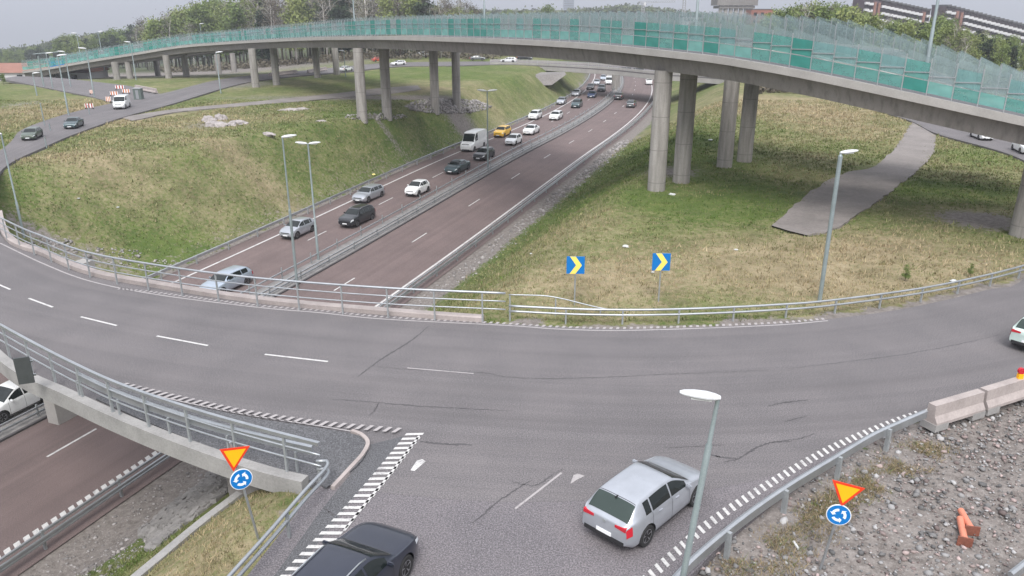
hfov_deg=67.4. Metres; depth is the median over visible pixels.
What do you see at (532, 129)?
car
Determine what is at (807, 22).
bare tree
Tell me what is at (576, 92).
car
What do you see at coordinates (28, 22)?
sky
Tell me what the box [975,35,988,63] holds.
broadleaf tree
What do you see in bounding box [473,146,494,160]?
car
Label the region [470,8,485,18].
pine tree
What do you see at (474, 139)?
delivery van
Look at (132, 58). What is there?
street lamp
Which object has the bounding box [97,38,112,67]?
pine tree
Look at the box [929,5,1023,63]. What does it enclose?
apartment block
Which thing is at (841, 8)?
broadleaf tree
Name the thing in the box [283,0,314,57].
birch tree
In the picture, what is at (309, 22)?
pine tree
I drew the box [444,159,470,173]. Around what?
car
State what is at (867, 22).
birch tree
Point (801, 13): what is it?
broadleaf tree
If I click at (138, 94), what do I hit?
site cabinet
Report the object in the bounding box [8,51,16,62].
broadleaf tree
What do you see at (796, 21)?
pine tree
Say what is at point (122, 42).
broadleaf tree
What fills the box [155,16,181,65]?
broadleaf tree
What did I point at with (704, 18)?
broadleaf tree
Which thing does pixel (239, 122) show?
boulder
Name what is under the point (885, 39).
pine tree
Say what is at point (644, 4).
tower crane
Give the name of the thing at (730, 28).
noise screen
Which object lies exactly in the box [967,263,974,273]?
broadleaf tree
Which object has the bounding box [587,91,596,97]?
car
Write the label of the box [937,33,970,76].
birch tree
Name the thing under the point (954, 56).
birch tree
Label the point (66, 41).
pine tree
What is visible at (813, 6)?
birch tree
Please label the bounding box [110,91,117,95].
roadworks barrier
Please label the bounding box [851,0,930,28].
apartment block
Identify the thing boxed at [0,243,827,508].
worn edge markings
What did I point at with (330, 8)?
bare tree
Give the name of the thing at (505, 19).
broadleaf tree
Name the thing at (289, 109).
boulder
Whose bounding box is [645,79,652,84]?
car
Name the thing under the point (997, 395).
concrete barrier
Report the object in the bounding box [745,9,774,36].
brick building
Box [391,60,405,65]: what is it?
car
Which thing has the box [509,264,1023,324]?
pipe guardrail
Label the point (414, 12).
pine tree
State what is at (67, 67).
street lamp
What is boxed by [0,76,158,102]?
approach road
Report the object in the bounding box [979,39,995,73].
pine tree
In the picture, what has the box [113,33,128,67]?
broadleaf tree
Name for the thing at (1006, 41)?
spruce tree
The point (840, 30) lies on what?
pine tree
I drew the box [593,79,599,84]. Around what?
car
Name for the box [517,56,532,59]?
car
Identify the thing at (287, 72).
concrete barrier
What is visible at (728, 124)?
flyover
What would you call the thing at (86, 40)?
pine tree
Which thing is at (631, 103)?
car
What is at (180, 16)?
birch tree
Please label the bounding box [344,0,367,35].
bare tree
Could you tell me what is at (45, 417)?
median kerb
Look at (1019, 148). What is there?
car
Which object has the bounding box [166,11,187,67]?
broadleaf tree
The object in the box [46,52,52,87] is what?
street lamp
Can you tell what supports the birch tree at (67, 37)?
on the terrain at (520, 91)
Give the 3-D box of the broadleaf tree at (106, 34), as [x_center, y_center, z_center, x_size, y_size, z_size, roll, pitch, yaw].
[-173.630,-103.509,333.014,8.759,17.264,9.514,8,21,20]
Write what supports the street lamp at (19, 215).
on the terrain at (520, 91)
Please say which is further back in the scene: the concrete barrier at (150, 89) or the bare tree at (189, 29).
the bare tree at (189, 29)
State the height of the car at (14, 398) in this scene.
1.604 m
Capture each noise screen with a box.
[22,15,1023,113]
[73,12,1023,99]
[74,12,1021,99]
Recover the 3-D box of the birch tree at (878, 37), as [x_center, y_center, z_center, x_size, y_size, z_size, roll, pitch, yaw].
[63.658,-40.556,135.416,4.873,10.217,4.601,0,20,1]
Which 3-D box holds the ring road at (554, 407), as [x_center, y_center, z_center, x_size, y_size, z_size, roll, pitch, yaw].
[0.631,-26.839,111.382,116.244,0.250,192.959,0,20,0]
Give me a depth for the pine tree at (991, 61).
143.53 m
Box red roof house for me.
[0,63,109,78]
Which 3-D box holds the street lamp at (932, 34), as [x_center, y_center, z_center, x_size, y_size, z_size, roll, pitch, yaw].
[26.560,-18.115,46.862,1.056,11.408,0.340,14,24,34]
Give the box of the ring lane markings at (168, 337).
[0,284,327,361]
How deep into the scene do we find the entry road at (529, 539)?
19.28 m
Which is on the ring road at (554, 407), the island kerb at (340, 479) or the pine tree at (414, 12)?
the island kerb at (340, 479)
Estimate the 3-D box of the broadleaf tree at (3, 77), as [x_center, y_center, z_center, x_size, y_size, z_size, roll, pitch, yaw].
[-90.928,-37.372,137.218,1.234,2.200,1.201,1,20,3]
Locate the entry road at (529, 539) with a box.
[247,432,871,575]
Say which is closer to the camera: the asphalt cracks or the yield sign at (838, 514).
the yield sign at (838, 514)
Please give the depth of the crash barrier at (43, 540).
33.59 m
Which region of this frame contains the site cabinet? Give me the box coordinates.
[132,88,143,99]
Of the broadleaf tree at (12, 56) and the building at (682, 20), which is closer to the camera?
the building at (682, 20)
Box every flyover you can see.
[22,35,1023,238]
[102,34,964,168]
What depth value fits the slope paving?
28.87 m
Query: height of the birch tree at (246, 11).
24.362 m
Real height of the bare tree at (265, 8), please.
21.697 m
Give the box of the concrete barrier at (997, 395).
[980,377,1023,415]
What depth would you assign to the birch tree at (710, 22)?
249.07 m
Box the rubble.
[24,98,640,575]
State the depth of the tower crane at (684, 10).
477.75 m
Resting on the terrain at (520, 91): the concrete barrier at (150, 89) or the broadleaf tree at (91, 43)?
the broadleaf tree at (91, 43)
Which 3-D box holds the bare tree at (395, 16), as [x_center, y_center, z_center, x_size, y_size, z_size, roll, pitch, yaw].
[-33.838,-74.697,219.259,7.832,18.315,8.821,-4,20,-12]
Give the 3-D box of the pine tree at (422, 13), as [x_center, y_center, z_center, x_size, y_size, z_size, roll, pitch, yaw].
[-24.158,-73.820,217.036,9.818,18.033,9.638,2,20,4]
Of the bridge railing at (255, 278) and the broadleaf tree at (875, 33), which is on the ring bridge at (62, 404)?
the bridge railing at (255, 278)
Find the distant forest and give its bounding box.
[0,2,723,63]
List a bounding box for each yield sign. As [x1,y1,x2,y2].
[220,441,259,539]
[819,477,864,569]
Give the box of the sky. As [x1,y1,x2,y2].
[0,0,1023,48]
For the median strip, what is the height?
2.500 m
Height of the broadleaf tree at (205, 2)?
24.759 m
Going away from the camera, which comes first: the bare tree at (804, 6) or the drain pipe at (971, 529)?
the drain pipe at (971, 529)
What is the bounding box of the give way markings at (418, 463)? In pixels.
[280,409,926,575]
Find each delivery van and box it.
[113,94,130,108]
[460,128,486,150]
[605,76,611,83]
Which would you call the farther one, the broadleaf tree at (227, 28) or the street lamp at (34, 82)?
the broadleaf tree at (227, 28)
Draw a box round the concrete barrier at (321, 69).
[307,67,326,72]
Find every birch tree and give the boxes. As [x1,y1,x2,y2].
[58,33,72,51]
[71,41,88,61]
[139,15,159,48]
[151,17,178,59]
[166,5,189,38]
[181,3,197,65]
[202,0,223,53]
[209,8,227,64]
[214,0,253,56]
[237,0,264,40]
[275,0,313,62]
[281,8,305,55]
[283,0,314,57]
[312,1,332,56]
[355,0,379,18]
[371,0,399,35]
[389,0,421,57]
[442,10,453,18]
[448,4,464,18]
[462,9,479,18]
[522,10,531,29]
[629,20,633,29]
[703,18,715,27]
[753,8,782,34]
[757,18,782,34]
[788,2,802,13]
[808,0,825,16]
[821,1,872,44]
[846,3,866,40]
[854,11,890,47]
[865,11,885,29]
[869,27,889,47]
[886,17,923,58]
[924,24,951,70]
[932,22,963,72]
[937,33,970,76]
[939,31,972,80]
[959,34,985,70]
[985,37,1014,80]
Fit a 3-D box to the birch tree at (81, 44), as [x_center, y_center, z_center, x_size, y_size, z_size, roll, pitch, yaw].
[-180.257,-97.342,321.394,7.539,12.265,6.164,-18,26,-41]
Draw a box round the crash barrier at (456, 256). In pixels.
[378,101,652,306]
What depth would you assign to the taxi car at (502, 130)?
122.30 m
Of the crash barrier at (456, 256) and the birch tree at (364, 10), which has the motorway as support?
the crash barrier at (456, 256)
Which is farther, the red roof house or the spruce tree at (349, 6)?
the spruce tree at (349, 6)
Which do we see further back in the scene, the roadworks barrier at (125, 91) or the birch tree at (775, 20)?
the birch tree at (775, 20)
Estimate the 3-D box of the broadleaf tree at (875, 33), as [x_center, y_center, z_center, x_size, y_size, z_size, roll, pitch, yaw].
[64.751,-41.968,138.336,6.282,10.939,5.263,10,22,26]
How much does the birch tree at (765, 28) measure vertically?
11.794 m
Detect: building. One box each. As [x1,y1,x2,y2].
[679,16,705,25]
[711,0,757,25]
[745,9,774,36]
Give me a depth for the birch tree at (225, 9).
247.78 m
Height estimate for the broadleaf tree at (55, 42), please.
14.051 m
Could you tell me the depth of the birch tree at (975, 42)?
147.53 m
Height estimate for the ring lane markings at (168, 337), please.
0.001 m
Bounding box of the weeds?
[708,434,963,575]
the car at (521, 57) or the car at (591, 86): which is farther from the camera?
the car at (521, 57)
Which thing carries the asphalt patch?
on the entry road at (529, 539)
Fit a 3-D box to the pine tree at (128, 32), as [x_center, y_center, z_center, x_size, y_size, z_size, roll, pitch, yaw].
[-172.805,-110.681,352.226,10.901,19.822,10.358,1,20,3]
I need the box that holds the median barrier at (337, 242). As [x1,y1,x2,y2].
[2,86,614,416]
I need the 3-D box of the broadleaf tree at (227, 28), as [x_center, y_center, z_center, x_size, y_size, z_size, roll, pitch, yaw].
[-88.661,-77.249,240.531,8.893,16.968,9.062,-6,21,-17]
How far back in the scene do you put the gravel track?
56.96 m
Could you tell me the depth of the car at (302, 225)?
73.70 m
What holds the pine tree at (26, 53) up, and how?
on the terrain at (520, 91)
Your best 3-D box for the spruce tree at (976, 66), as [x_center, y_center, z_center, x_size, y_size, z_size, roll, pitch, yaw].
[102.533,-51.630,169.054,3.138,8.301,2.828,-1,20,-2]
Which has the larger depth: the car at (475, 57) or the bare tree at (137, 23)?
the bare tree at (137, 23)
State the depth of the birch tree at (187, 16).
265.61 m
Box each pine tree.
[22,49,32,60]
[31,47,44,58]
[63,40,74,54]
[77,38,94,51]
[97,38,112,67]
[106,34,120,66]
[120,24,143,67]
[250,9,282,30]
[251,0,268,12]
[302,5,313,57]
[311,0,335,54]
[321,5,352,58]
[326,0,337,6]
[398,0,432,51]
[410,0,441,57]
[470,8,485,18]
[793,10,818,35]
[803,19,830,42]
[823,15,859,42]
[825,21,859,45]
[873,29,895,47]
[910,29,925,54]
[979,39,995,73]
[987,48,1008,81]
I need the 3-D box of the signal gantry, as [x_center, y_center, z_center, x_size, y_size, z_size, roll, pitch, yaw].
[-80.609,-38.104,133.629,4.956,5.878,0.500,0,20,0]
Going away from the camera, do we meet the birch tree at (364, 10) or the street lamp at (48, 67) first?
the street lamp at (48, 67)
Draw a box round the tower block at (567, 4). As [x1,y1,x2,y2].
[563,0,573,9]
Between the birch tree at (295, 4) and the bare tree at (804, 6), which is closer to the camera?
the bare tree at (804, 6)
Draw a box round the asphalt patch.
[274,436,403,575]
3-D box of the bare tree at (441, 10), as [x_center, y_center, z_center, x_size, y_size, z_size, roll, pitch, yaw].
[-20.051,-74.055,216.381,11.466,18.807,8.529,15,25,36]
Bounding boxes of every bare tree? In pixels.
[126,26,142,67]
[132,17,147,69]
[135,25,149,70]
[137,15,152,69]
[149,6,186,66]
[180,20,195,65]
[218,0,254,60]
[241,0,257,35]
[252,0,283,38]
[258,0,286,65]
[261,1,284,39]
[266,5,285,59]
[309,0,334,56]
[310,0,341,36]
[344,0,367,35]
[345,0,383,58]
[365,0,380,54]
[388,0,412,54]
[389,0,402,57]
[428,5,445,18]
[431,0,456,57]
[442,2,457,54]
[450,0,470,53]
[788,0,822,38]
[796,12,813,35]
[932,9,954,19]
[936,19,973,75]
[945,34,976,70]
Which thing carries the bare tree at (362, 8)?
on the terrain at (520, 91)
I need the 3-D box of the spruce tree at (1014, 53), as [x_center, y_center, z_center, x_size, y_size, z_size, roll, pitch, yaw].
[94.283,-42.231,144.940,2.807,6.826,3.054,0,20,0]
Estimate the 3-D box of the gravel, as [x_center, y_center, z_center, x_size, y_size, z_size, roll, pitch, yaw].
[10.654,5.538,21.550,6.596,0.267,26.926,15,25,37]
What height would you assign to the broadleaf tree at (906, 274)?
0.936 m
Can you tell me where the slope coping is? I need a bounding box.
[131,491,242,575]
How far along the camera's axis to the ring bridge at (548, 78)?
177.56 m
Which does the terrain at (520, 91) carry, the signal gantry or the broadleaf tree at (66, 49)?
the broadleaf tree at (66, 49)
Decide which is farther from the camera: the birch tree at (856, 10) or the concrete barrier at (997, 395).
the birch tree at (856, 10)
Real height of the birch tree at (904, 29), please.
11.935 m
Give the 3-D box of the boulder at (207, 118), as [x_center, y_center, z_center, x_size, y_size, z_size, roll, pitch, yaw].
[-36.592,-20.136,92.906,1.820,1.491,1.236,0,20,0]
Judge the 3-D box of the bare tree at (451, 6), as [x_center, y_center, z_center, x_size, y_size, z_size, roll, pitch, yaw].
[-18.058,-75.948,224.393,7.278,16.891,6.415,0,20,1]
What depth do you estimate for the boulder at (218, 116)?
93.86 m
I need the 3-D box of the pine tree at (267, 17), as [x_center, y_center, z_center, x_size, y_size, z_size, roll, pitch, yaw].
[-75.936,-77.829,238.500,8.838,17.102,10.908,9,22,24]
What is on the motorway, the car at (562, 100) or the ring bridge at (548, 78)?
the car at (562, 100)
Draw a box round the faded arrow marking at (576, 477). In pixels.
[571,473,583,482]
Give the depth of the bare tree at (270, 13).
217.47 m
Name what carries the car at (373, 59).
on the terrain at (520, 91)
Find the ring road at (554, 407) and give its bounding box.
[0,61,1023,501]
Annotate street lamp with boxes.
[0,133,25,237]
[32,72,39,95]
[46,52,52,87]
[57,54,69,114]
[58,51,70,86]
[78,47,94,96]
[124,41,136,79]
[215,51,222,92]
[281,134,298,288]
[295,142,320,259]
[477,89,496,169]
[483,0,484,18]
[679,389,720,575]
[693,0,698,40]
[817,149,858,300]
[922,0,939,79]
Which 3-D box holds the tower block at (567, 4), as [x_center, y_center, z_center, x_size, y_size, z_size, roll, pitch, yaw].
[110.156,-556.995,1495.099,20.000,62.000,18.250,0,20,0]
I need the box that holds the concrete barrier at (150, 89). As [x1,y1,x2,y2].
[134,85,157,92]
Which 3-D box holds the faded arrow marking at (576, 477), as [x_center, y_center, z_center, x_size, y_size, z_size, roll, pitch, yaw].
[1.760,5.343,21.601,0.584,0.001,0.239,-17,26,-39]
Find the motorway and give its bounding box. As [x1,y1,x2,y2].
[0,62,653,575]
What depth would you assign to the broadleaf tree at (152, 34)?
242.82 m
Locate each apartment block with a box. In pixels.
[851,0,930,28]
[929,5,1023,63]
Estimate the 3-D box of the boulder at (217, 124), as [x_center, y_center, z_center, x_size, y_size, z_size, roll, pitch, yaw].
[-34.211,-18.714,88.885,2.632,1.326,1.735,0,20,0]
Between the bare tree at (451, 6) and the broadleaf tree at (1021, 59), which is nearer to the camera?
the broadleaf tree at (1021, 59)
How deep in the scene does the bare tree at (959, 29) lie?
136.22 m
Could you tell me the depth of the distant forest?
633.66 m
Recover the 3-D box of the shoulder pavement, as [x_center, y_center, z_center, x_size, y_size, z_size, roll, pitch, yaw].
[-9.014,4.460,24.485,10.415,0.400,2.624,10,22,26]
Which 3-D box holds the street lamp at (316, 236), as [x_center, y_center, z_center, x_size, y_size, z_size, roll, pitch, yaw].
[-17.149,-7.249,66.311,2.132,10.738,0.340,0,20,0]
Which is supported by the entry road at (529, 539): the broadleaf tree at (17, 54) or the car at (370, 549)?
the car at (370, 549)
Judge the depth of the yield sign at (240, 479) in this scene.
18.66 m
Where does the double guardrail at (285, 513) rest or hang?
on the terrain at (520, 91)
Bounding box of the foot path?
[123,85,420,120]
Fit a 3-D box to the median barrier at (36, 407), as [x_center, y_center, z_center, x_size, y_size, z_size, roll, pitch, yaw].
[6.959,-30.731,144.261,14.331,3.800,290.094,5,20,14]
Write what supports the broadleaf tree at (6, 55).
on the terrain at (520, 91)
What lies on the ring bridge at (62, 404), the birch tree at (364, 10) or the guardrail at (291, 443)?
the guardrail at (291, 443)
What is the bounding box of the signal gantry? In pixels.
[31,52,59,85]
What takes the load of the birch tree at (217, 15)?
on the terrain at (520, 91)
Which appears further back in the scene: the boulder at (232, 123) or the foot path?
the foot path
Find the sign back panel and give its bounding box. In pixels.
[13,356,36,384]
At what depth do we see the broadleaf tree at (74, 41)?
331.24 m
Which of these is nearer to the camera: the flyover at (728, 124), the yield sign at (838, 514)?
the yield sign at (838, 514)
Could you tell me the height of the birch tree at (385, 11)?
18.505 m
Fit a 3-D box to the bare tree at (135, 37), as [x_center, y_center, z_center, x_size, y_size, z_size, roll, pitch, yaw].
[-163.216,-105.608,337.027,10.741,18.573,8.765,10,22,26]
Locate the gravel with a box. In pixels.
[699,402,1023,575]
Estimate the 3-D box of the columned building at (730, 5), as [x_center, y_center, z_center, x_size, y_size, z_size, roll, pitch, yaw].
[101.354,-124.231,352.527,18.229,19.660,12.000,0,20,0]
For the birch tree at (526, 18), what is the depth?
394.39 m
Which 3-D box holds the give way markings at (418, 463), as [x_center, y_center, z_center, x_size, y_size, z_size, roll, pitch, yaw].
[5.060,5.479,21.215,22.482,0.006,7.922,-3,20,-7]
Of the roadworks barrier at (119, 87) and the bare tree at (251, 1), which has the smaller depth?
the roadworks barrier at (119, 87)
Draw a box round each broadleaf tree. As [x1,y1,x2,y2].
[0,73,4,82]
[2,49,13,62]
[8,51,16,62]
[14,51,24,62]
[19,49,26,62]
[49,37,63,57]
[50,43,64,60]
[62,42,72,62]
[66,34,86,61]
[85,36,100,59]
[97,29,120,56]
[108,27,121,67]
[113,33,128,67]
[118,35,130,54]
[120,26,136,67]
[129,25,145,66]
[141,16,171,69]
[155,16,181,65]
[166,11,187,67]
[181,9,210,65]
[183,2,215,65]
[184,0,216,64]
[196,0,226,55]
[202,0,227,61]
[214,15,242,64]
[216,0,252,60]
[499,10,510,28]
[504,9,514,28]
[536,2,557,18]
[699,15,708,26]
[773,4,798,37]
[788,3,814,38]
[799,1,837,42]
[833,3,851,20]
[859,23,890,47]
[887,18,909,47]
[901,264,911,278]
[906,31,914,57]
[908,17,924,25]
[911,24,940,68]
[915,13,950,67]
[937,13,950,27]
[940,19,962,70]
[944,16,964,66]
[961,32,979,66]
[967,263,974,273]
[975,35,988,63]
[981,34,1002,73]
[987,42,1011,78]
[1008,34,1020,62]
[1017,43,1023,78]
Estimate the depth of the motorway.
68.62 m
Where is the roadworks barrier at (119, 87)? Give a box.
[115,85,123,89]
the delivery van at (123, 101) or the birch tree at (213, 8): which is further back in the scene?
the birch tree at (213, 8)
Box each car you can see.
[0,380,43,423]
[20,126,42,139]
[63,117,83,128]
[200,265,252,290]
[279,217,313,238]
[291,522,418,575]
[338,203,375,226]
[339,66,352,70]
[352,183,384,202]
[371,57,378,61]
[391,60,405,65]
[405,179,429,195]
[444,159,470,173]
[470,55,485,60]
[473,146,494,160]
[493,125,510,136]
[500,57,516,61]
[505,133,521,145]
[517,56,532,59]
[523,124,539,134]
[528,109,541,119]
[549,110,562,119]
[556,97,566,104]
[571,98,582,107]
[572,89,580,95]
[582,456,704,547]
[586,83,594,89]
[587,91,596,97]
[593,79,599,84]
[597,84,605,91]
[614,92,623,99]
[626,100,636,107]
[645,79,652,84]
[969,133,992,139]
[1009,317,1023,346]
[1011,143,1023,153]
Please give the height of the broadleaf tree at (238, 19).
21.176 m
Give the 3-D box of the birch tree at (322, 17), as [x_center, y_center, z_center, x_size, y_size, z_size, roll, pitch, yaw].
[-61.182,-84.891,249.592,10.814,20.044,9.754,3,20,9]
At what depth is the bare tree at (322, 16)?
221.39 m
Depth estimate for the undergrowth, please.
216.82 m
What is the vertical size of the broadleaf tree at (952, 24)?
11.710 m
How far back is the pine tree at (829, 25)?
136.65 m
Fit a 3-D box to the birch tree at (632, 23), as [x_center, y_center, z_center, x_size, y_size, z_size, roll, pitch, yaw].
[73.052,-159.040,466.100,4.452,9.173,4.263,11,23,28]
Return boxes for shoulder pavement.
[96,388,367,488]
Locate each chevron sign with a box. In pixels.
[566,256,584,304]
[652,253,670,301]
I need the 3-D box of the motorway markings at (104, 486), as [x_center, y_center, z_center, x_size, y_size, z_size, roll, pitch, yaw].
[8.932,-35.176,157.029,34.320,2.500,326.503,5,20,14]
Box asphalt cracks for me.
[323,326,996,521]
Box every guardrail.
[75,372,313,472]
[227,459,330,575]
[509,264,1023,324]
[509,294,607,315]
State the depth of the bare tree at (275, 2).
211.53 m
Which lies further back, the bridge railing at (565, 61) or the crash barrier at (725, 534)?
the bridge railing at (565, 61)
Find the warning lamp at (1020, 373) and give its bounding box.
[1016,367,1023,378]
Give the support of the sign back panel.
attached to the bridge railing at (184, 407)
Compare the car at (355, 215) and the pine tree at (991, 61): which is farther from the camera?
the pine tree at (991, 61)
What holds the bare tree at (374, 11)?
on the terrain at (520, 91)
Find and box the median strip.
[0,76,623,438]
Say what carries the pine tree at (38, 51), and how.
on the terrain at (520, 91)
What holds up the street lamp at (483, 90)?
on the median strip
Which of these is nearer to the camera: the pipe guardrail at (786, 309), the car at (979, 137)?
the pipe guardrail at (786, 309)
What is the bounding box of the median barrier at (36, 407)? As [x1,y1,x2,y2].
[0,76,622,432]
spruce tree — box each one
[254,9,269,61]
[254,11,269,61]
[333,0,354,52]
[346,0,357,52]
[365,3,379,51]
[883,28,894,44]
[971,34,983,71]
[992,38,1011,78]
[1001,45,1019,80]
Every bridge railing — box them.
[0,217,505,321]
[0,323,321,471]
[504,59,677,74]
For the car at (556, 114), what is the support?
on the motorway
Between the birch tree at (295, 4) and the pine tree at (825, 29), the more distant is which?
the birch tree at (295, 4)
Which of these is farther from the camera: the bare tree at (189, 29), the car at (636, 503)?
the bare tree at (189, 29)
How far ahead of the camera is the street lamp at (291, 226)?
59.69 m
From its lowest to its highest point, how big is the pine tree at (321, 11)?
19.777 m
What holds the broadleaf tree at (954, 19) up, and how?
on the terrain at (520, 91)
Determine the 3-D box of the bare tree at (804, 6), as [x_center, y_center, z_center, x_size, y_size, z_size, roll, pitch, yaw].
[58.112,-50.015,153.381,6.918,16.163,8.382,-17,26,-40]
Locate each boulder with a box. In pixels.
[201,115,216,121]
[205,121,227,127]
[214,113,227,119]
[227,121,235,125]
[230,120,248,124]
[262,132,275,136]
[277,108,299,110]
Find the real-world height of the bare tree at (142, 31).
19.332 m
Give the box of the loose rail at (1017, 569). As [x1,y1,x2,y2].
[1007,560,1023,575]
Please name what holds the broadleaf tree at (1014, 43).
on the terrain at (520, 91)
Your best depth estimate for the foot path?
113.72 m
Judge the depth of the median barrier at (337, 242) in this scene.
80.69 m
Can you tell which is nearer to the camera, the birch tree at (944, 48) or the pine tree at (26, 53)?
the birch tree at (944, 48)
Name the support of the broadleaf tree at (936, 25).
on the terrain at (520, 91)
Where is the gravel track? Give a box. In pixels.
[771,122,935,236]
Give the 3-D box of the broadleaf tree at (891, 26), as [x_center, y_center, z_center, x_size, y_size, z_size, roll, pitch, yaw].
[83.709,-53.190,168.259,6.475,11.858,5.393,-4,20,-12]
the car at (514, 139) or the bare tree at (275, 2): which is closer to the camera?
the car at (514, 139)
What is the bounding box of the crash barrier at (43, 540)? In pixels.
[0,452,170,572]
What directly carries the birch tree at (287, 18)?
on the terrain at (520, 91)
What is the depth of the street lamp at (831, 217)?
33.91 m
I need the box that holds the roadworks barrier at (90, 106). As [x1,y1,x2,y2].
[84,104,93,108]
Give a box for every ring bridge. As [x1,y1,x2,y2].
[0,210,483,496]
[490,59,723,89]
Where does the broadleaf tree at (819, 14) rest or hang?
on the terrain at (520, 91)
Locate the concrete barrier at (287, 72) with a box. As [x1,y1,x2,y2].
[268,70,297,75]
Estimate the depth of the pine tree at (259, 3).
253.35 m
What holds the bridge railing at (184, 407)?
on the ring bridge at (62, 404)
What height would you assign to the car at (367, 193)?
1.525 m
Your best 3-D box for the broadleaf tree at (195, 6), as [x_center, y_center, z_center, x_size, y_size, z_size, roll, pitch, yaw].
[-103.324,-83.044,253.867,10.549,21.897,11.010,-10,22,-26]
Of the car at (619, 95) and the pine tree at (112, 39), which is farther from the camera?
the pine tree at (112, 39)
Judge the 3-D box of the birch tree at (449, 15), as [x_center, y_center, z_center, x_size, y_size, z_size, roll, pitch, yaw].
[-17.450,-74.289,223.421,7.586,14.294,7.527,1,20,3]
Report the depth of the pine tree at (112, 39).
324.97 m
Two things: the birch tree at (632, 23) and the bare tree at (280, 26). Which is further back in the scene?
the birch tree at (632, 23)
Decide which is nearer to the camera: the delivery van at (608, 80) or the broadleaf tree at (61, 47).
the delivery van at (608, 80)
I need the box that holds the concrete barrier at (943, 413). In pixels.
[919,389,985,432]
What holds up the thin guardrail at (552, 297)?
on the terrain at (520, 91)
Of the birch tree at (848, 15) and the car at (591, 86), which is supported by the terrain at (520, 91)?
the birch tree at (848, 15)
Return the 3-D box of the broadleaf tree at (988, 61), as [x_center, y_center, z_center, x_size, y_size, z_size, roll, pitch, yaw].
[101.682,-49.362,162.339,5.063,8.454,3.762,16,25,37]
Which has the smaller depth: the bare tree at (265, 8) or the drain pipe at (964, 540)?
the drain pipe at (964, 540)
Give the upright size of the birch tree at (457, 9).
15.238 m
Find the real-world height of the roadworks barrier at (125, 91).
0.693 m
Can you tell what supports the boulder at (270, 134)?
on the terrain at (520, 91)
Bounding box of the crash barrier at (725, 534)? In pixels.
[672,409,927,575]
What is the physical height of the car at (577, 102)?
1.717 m
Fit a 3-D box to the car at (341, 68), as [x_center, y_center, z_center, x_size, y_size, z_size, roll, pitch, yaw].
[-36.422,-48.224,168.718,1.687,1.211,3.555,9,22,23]
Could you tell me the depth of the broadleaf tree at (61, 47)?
329.73 m
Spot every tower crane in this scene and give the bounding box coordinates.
[638,0,675,21]
[682,0,685,15]
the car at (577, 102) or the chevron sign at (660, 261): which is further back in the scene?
the car at (577, 102)
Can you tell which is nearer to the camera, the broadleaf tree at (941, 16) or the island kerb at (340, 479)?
the island kerb at (340, 479)
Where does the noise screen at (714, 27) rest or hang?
on the flyover at (689, 66)
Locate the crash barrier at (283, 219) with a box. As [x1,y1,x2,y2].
[144,73,589,278]
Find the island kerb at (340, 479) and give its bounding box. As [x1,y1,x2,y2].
[331,429,369,489]
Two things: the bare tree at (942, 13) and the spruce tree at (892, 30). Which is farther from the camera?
the bare tree at (942, 13)
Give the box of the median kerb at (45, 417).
[0,76,623,442]
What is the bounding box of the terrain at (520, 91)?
[0,13,1023,575]
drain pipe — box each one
[956,516,973,547]
[957,508,980,535]
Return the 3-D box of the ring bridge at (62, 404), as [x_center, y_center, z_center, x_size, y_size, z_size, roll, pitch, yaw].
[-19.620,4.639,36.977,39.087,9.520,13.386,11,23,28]
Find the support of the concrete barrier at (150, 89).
on the approach road at (83, 88)
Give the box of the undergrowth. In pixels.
[160,49,1015,93]
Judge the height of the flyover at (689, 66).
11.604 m
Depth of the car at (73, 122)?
86.20 m
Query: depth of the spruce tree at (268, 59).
230.72 m
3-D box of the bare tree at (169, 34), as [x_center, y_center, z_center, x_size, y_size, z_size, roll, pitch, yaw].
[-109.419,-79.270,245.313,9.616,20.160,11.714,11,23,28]
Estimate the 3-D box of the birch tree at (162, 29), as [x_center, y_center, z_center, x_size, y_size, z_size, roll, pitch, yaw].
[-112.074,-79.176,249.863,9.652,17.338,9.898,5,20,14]
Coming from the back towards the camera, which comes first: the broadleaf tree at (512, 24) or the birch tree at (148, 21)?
the broadleaf tree at (512, 24)
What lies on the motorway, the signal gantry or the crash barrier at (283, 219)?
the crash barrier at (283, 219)
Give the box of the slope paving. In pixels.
[137,471,228,552]
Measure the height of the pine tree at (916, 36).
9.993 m
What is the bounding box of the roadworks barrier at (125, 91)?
[122,89,129,93]
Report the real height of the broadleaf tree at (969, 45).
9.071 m
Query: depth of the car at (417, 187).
87.12 m
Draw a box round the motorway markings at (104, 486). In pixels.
[0,76,652,557]
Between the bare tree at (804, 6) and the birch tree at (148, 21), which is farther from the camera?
the birch tree at (148, 21)
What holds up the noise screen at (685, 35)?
on the flyover at (689, 66)
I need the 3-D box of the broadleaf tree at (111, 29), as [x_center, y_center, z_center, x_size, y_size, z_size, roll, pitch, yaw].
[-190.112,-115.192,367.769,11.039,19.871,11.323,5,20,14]
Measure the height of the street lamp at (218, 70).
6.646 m
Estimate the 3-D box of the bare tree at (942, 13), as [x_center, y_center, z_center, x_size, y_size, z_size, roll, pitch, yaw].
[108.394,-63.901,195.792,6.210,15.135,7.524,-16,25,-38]
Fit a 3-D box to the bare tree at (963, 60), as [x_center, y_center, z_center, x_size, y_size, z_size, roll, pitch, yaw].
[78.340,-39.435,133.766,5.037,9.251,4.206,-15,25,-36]

